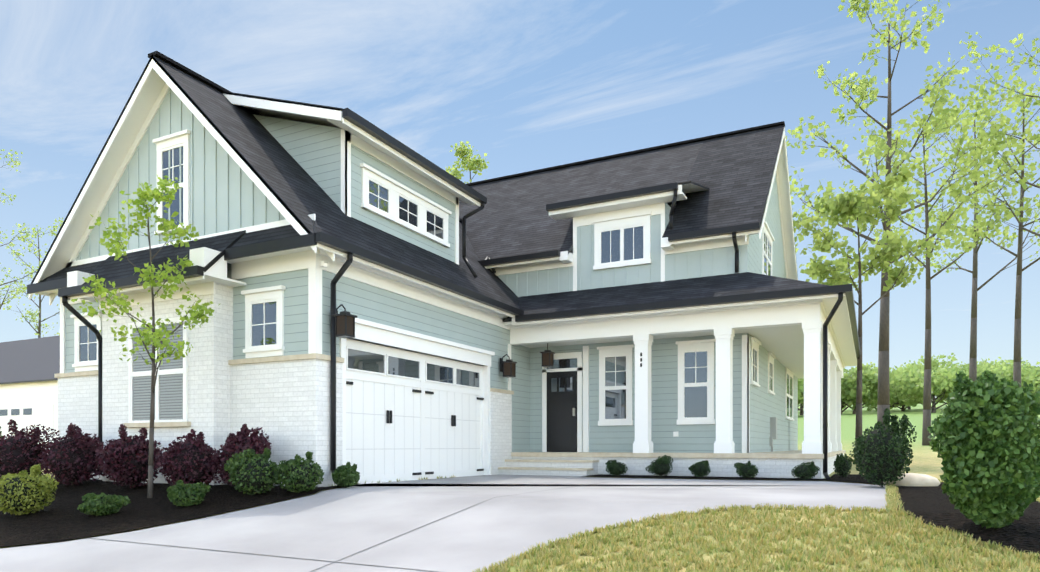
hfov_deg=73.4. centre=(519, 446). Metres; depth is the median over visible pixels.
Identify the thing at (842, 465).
shrub
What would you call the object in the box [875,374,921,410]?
tree
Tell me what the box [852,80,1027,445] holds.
tree
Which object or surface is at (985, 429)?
big holly shrub
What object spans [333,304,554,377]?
lanterns
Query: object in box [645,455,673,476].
boxwood shrub
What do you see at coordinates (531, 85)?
sky
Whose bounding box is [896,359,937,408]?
tree
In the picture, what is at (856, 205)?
tree
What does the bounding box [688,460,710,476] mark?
boxwood shrub
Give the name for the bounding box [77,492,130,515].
green shrub
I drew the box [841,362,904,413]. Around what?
tree
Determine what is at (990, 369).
tree
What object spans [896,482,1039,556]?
mulch bed
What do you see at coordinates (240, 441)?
burgundy shrub
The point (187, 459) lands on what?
burgundy shrub
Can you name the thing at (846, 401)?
tree
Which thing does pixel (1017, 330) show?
tree
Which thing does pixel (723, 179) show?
house roof
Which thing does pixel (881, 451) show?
medium shrub
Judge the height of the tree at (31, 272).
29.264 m
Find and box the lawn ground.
[0,401,1039,571]
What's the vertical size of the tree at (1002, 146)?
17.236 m
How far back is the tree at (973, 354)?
38.64 m
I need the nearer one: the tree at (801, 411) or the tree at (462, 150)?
the tree at (462, 150)
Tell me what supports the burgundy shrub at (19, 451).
on the mulch bed at (61, 517)
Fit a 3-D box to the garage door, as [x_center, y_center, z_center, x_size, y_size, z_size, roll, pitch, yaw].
[-1.958,-0.586,14.052,0.100,2.540,4.892,0,0,27]
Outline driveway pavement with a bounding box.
[0,474,886,571]
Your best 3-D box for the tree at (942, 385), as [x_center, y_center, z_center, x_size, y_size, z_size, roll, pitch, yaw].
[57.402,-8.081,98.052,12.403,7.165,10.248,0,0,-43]
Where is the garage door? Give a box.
[346,338,483,483]
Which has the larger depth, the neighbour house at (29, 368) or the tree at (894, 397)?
the tree at (894, 397)
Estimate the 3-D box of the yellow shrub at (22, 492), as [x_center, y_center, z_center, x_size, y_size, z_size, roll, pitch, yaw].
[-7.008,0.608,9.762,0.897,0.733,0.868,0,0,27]
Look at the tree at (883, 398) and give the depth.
27.10 m
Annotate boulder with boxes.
[883,473,939,485]
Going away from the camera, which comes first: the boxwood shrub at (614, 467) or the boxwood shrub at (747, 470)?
the boxwood shrub at (747, 470)
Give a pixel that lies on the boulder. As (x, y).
(912, 479)
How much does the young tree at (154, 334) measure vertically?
5.002 m
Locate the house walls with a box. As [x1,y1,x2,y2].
[58,89,797,486]
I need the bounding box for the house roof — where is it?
[26,51,829,321]
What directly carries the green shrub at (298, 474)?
on the mulch bed at (61, 517)
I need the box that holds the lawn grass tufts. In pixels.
[328,475,1039,571]
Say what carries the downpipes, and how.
attached to the house walls
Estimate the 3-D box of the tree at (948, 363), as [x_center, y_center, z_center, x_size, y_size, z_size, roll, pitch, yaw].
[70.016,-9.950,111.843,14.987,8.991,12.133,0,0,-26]
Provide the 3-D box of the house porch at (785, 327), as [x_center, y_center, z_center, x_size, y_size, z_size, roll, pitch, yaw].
[5.962,-0.516,21.069,7.650,5.140,13.880,0,0,27]
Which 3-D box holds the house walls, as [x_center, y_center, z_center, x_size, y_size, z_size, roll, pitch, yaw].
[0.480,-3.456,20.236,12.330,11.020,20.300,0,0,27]
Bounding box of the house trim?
[27,58,797,474]
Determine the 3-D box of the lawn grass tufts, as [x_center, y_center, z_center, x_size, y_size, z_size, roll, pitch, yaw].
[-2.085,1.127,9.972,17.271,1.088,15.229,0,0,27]
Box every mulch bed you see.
[0,477,358,546]
[587,474,878,482]
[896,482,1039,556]
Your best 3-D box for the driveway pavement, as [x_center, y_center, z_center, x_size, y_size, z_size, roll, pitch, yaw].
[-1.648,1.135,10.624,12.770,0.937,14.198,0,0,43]
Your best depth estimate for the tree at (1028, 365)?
112.76 m
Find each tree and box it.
[0,149,51,308]
[0,217,63,337]
[71,174,220,497]
[445,141,488,182]
[786,0,1032,426]
[793,152,953,462]
[798,378,803,410]
[798,403,803,414]
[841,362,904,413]
[841,367,877,413]
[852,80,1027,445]
[863,367,915,410]
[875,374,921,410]
[889,363,968,412]
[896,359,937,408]
[897,353,1011,374]
[898,72,1039,381]
[912,355,946,402]
[931,67,1039,386]
[955,31,1039,236]
[955,357,1003,369]
[963,360,1039,395]
[977,364,1039,392]
[996,361,1038,386]
[1032,361,1039,397]
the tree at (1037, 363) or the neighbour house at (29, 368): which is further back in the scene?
the tree at (1037, 363)
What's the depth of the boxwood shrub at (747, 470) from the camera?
14.09 m
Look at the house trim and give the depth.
13.71 m
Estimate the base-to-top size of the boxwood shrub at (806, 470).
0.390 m
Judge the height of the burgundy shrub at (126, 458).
1.100 m
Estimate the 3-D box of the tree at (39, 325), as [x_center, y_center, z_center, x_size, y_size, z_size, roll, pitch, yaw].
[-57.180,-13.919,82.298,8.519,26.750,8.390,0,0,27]
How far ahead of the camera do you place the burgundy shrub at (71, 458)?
12.23 m
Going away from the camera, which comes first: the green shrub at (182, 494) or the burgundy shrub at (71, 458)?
the green shrub at (182, 494)
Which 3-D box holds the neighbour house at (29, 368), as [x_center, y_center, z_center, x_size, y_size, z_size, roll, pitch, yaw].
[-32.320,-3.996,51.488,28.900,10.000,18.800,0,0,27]
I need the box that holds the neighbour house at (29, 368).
[0,335,59,448]
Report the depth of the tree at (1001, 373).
98.19 m
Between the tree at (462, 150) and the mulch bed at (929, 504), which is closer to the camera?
the mulch bed at (929, 504)
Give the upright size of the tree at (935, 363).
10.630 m
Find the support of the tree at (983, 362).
on the lawn ground
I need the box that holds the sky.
[0,0,1039,397]
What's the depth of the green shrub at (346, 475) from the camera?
11.07 m
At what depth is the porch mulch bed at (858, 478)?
14.54 m
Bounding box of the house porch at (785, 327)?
[498,284,859,478]
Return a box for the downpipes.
[62,189,842,478]
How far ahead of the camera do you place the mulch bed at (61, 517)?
9.51 m
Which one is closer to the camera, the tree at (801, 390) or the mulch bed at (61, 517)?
the mulch bed at (61, 517)
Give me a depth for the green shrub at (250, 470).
10.17 m
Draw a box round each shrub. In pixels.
[0,419,60,478]
[0,464,58,514]
[38,423,106,485]
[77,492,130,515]
[96,424,164,487]
[153,429,217,485]
[167,480,210,505]
[206,424,271,485]
[224,448,279,494]
[273,451,323,491]
[332,462,359,487]
[605,459,627,475]
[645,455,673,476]
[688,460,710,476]
[734,461,758,477]
[791,461,819,479]
[833,453,851,476]
[849,408,916,486]
[927,370,1039,527]

